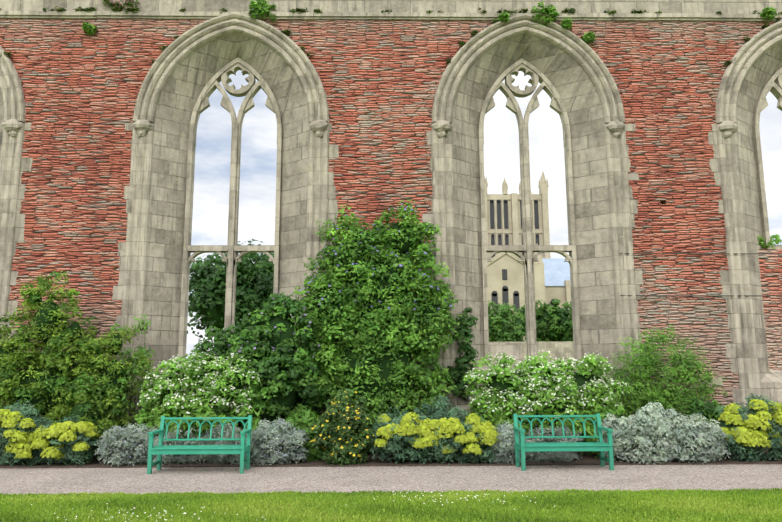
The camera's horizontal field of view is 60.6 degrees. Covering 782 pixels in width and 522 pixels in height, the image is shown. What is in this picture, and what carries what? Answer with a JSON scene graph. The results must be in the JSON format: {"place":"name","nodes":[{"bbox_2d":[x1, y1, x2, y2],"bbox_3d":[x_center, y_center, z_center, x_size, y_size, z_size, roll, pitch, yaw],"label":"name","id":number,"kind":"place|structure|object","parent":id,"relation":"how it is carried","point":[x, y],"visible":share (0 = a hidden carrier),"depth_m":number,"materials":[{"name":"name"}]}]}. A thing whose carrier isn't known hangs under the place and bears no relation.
{"place":"outdoors","nodes":[
{"label":"outdoors","id":0,"kind":"place"},
{"bbox_2d":[0,464,781,494],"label":"gravel path","id":1,"kind":"structure","parent":0,"point":[16,481],"depth_m":10.75,"materials":[{"name":"grey gravel"}]},
{"bbox_2d":[147,415,251,473],"bbox_3d":[-3.324,3.205,11.726,1.646,0.936,0.703,0,-10,-1],"label":"bench","id":2,"kind":"object","parent":1,"relation":"on","point":[160,449],"visible":1,"depth_m":11.75,"materials":[{"name":"paint"}]},
{"bbox_2d":[513,413,613,470],"bbox_3d":[3.058,3.223,11.964,1.616,0.936,0.703,0,-10,-1],"label":"bench","id":3,"kind":"object","parent":1,"relation":"on","point":[600,446],"visible":0.98,"depth_m":11.96,"materials":[{"name":"paint"}]},
{"bbox_2d":[0,449,781,467],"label":"border soil","id":4,"kind":"structure","parent":0,"point":[586,459],"depth_m":12.33,"materials":[{"name":"brown soil"}]},
{"bbox_2d":[0,399,100,465],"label":"euphorbia","id":5,"kind":"object","parent":4,"relation":"on","point":[42,440],"visible":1,"depth_m":12.26,"materials":[{"name":"yellow plant"}]},
{"bbox_2d":[0,270,158,457],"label":"feathery shrub","id":6,"kind":"object","parent":4,"relation":"on","point":[86,392],"visible":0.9,"depth_m":13.49,"materials":[{"name":"green plant"}]},
{"bbox_2d":[130,350,270,461],"bbox_3d":[-3.755,2.861,13.244,2.774,2.184,1.576,0,-10,-1],"label":"flowering shrub","id":7,"kind":"object","parent":4,"relation":"on","point":[196,392],"visible":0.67,"depth_m":13.00,"materials":[{"name":"green plant"}]},
{"bbox_2d":[95,418,309,466],"bbox_3d":[-3.513,3.383,12.569,3.988,0.867,1.079,0,-10,-1],"label":"shrub","id":8,"kind":"object","parent":4,"relation":"on","point":[128,447],"visible":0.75,"depth_m":12.38,"materials":[{"name":"grey plant"}]},
{"bbox_2d":[179,291,326,452],"bbox_3d":[-2.895,2.325,13.855,3.139,3.417,1.682,0,-10,-1],"label":"lilac shrub","id":9,"kind":"object","parent":4,"relation":"on","point":[267,343],"visible":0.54,"depth_m":13.62,"materials":[{"name":"green plant"}]},
{"bbox_2d":[278,409,327,460],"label":"plant","id":10,"kind":"object","parent":4,"relation":"on","point":[304,423],"visible":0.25,"depth_m":12.88,"materials":[{"name":"green plant"}]},
{"bbox_2d":[308,388,375,466],"bbox_3d":[-0.913,3.119,12.626,1.190,1.428,1.174,8,-13,-41],"label":"flowering shrub","id":11,"kind":"object","parent":4,"relation":"on","point":[345,435],"visible":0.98,"depth_m":12.37,"materials":[{"name":"green plant"}]},
{"bbox_2d":[293,198,464,453],"bbox_3d":[-0.258,1.352,14.257,3.720,5.437,1.326,0,-10,-1],"label":"climbing shrub","id":12,"kind":"object","parent":4,"relation":"on","point":[376,367],"visible":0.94,"depth_m":14.12,"materials":[{"name":"green plant"}]},
{"bbox_2d":[368,405,501,465],"bbox_3d":[0.831,3.287,12.665,2.531,1.098,1.198,0,-10,-1],"label":"euphorbia","id":13,"kind":"object","parent":4,"relation":"on","point":[451,436],"visible":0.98,"depth_m":12.29,"materials":[{"name":"yellow plant"}]},
{"bbox_2d":[414,395,458,419],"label":"plant","id":14,"kind":"object","parent":4,"relation":"on","point":[430,409],"visible":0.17,"depth_m":13.28,"materials":[{"name":"green plant"}]},
{"bbox_2d":[479,421,582,463],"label":"shrub","id":15,"kind":"object","parent":4,"relation":"on","point":[504,450],"visible":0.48,"depth_m":12.52,"materials":[{"name":"grey plant"}]},
{"bbox_2d":[463,350,631,455],"bbox_3d":[3.115,2.896,13.501,3.410,2.154,1.478,0,-10,-1],"label":"flowering shrub","id":16,"kind":"object","parent":4,"relation":"on","point":[534,387],"visible":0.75,"depth_m":13.21,"materials":[{"name":"green plant"}]},
{"bbox_2d":[582,396,724,457],"bbox_3d":[5.338,3.333,13.410,3.107,1.223,1.064,1,-10,-7],"label":"foliage","id":17,"kind":"object","parent":4,"relation":"on","point":[707,411],"visible":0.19,"depth_m":13.36,"materials":[{"name":"green plant"}]},
{"bbox_2d":[595,402,730,464],"bbox_3d":[5.122,3.278,12.802,2.490,1.116,1.385,0,-10,-1],"label":"silver artemisia","id":18,"kind":"object","parent":4,"relation":"on","point":[648,435],"visible":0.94,"depth_m":12.44,"materials":[{"name":"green plant"}]},
{"bbox_2d":[607,324,728,418],"bbox_3d":[5.769,2.679,14.079,2.569,2.689,1.492,0,-10,-1],"label":"feathery shrub","id":19,"kind":"object","parent":4,"relation":"on","point":[667,399],"visible":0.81,"depth_m":13.95,"materials":[{"name":"green plant"}]},
{"bbox_2d":[715,393,781,461],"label":"euphorbia","id":20,"kind":"object","parent":4,"relation":"on","point":[749,435],"visible":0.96,"depth_m":12.49,"materials":[{"name":"yellow plant"}]},
{"bbox_2d":[186,70,781,358],"label":"sky","id":21,"kind":"structure","parent":0,"point":[258,161],"materials":[{"name":"white"}]},
{"bbox_2d":[484,171,571,340],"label":"cathedral tower","id":22,"kind":"structure","parent":0,"point":[513,266],"depth_m":151.64,"materials":[{"name":"beige stone"}]},
{"bbox_2d":[490,200,553,311],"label":"tower windows","id":23,"kind":"structure","parent":22,"relation":"attached to","point":[494,296],"depth_m":153.24,"materials":[{"name":"black glass"}]},
{"bbox_2d":[512,298,569,341],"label":"tree","id":24,"kind":"object","parent":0,"point":[545,313],"visible":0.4,"depth_m":81.97,"materials":[{"name":"green plant"}]},
{"bbox_2d":[542,258,570,285],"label":"cathedral lead roof","id":25,"kind":"structure","parent":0,"point":[556,271],"depth_m":131.26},
{"label":"lawn ground","id":26,"kind":"structure","parent":0,"visible":0},
{"bbox_2d":[187,238,273,340],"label":"tree","id":27,"kind":"object","parent":26,"relation":"on","point":[254,284],"visible":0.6,"depth_m":54.53,"materials":[{"name":"green plant"}]},
{"bbox_2d":[31,491,555,521],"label":"lawn daisies","id":28,"kind":"object","parent":26,"relation":"on","point":[265,519],"visible":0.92,"depth_m":8.33,"materials":[{"name":"white plant"}]},
{"bbox_2d":[0,0,781,451],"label":"hall wall","id":29,"kind":"structure","parent":26,"relation":"on","point":[378,78],"depth_m":15.66,"materials":[{"name":"red brick"}]},
{"bbox_2d":[82,22,97,34],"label":"wall plant","id":30,"kind":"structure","parent":29,"relation":"attached to","point":[89,28],"depth_m":15.79,"materials":[{"name":"green plant"}]},
{"bbox_2d":[102,0,138,7],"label":"valerian","id":31,"kind":"object","parent":29,"relation":"attached to","point":[117,3],"depth_m":15.99,"materials":[{"name":"green plant"}]},
{"bbox_2d":[248,0,276,22],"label":"wall plant","id":32,"kind":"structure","parent":29,"relation":"attached to","point":[255,6],"depth_m":15.92,"materials":[{"name":"green plant"}]},
{"bbox_2d":[0,11,781,441],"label":"stone arches","id":33,"kind":"structure","parent":29,"relation":"attached to","point":[174,55],"depth_m":15.52,"materials":[{"name":"stone"}]},
{"bbox_2d":[530,1,558,26],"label":"wall plant","id":34,"kind":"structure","parent":33,"relation":"on","point":[550,9],"depth_m":16.01,"materials":[{"name":"green plant"}]},
{"bbox_2d":[0,6,781,64],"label":"moss and seedlings","id":35,"kind":"object","parent":29,"relation":"attached to","point":[317,10],"visible":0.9,"depth_m":16.00,"materials":[{"name":"green plant"}]},
{"bbox_2d":[445,307,477,400],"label":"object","id":36,"kind":"object","parent":29,"relation":"attached to","point":[467,357],"visible":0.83,"depth_m":14.64,"materials":[{"name":"green plant"}]},
{"bbox_2d":[178,58,781,369],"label":"tracery window","id":37,"kind":"structure","parent":29,"relation":"attached to","point":[232,248],"depth_m":15.87,"materials":[{"name":"stone"}]},
{"bbox_2d":[497,12,509,21],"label":"wall plant","id":38,"kind":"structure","parent":29,"relation":"attached to","point":[502,16],"depth_m":15.93,"materials":[{"name":"green plant"}]},
{"bbox_2d":[489,345,521,360],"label":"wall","id":39,"kind":"structure","parent":29,"relation":"attached to","point":[514,350],"depth_m":15.50,"materials":[{"name":"stone"}]},
{"bbox_2d":[560,18,572,29],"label":"wall plant","id":40,"kind":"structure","parent":29,"relation":"attached to","point":[566,23],"depth_m":15.91,"materials":[{"name":"green plant"}]},
{"bbox_2d":[583,31,596,43],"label":"wall plant","id":41,"kind":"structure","parent":29,"relation":"attached to","point":[589,37],"depth_m":15.89,"materials":[{"name":"green plant"}]},
{"bbox_2d":[620,253,781,295],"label":"wires","id":42,"kind":"object","parent":29,"relation":"attached to","point":[701,295],"visible":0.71,"depth_m":15.12,"materials":[{"name":"grey metal"}]},
{"bbox_2d":[760,7,777,19],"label":"wall plant","id":43,"kind":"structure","parent":29,"relation":"attached to","point":[770,12],"depth_m":16.05,"materials":[{"name":"green plant"}]},
{"bbox_2d":[758,249,781,369],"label":"blocked window","id":44,"kind":"structure","parent":29,"relation":"in","point":[770,265],"depth_m":15.43,"materials":[{"name":"red brick"}]},
{"bbox_2d":[757,234,781,248],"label":"plant","id":45,"kind":"object","parent":44,"relation":"on","point":[776,240],"visible":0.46,"depth_m":15.72,"materials":[{"name":"green plant"}]},
{"bbox_2d":[0,490,781,507],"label":"grass edge","id":46,"kind":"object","parent":26,"relation":"on","point":[384,495],"visible":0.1,"depth_m":9.15,"materials":[{"name":"green plant"}]},
{"bbox_2d":[0,487,781,521],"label":"lawn grass tufts","id":47,"kind":"object","parent":26,"relation":"on","point":[661,506],"visible":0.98,"depth_m":8.31,"materials":[{"name":"green plant"}]},
{"bbox_2d":[489,341,573,360],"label":"boundary wall","id":48,"kind":"structure","parent":26,"relation":"on","point":[561,350],"depth_m":44.71,"materials":[{"name":"stone"}]},
{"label":"cathedral tree trunk","id":49,"kind":"object","parent":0,"visible":0},
{"bbox_2d":[488,300,525,341],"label":"tree","id":50,"kind":"object","parent":49,"relation":"attached to","point":[503,326],"visible":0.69,"depth_m":77.09,"materials":[{"name":"green plant"}]},
{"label":"cathedral tree trunk","id":51,"kind":"object","parent":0,"visible":0},
{"bbox_2d":[549,301,572,341],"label":"tree","id":52,"kind":"object","parent":51,"relation":"attached to","point":[564,325],"visible":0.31,"depth_m":80.60,"materials":[{"name":"green plant"}]}
]}

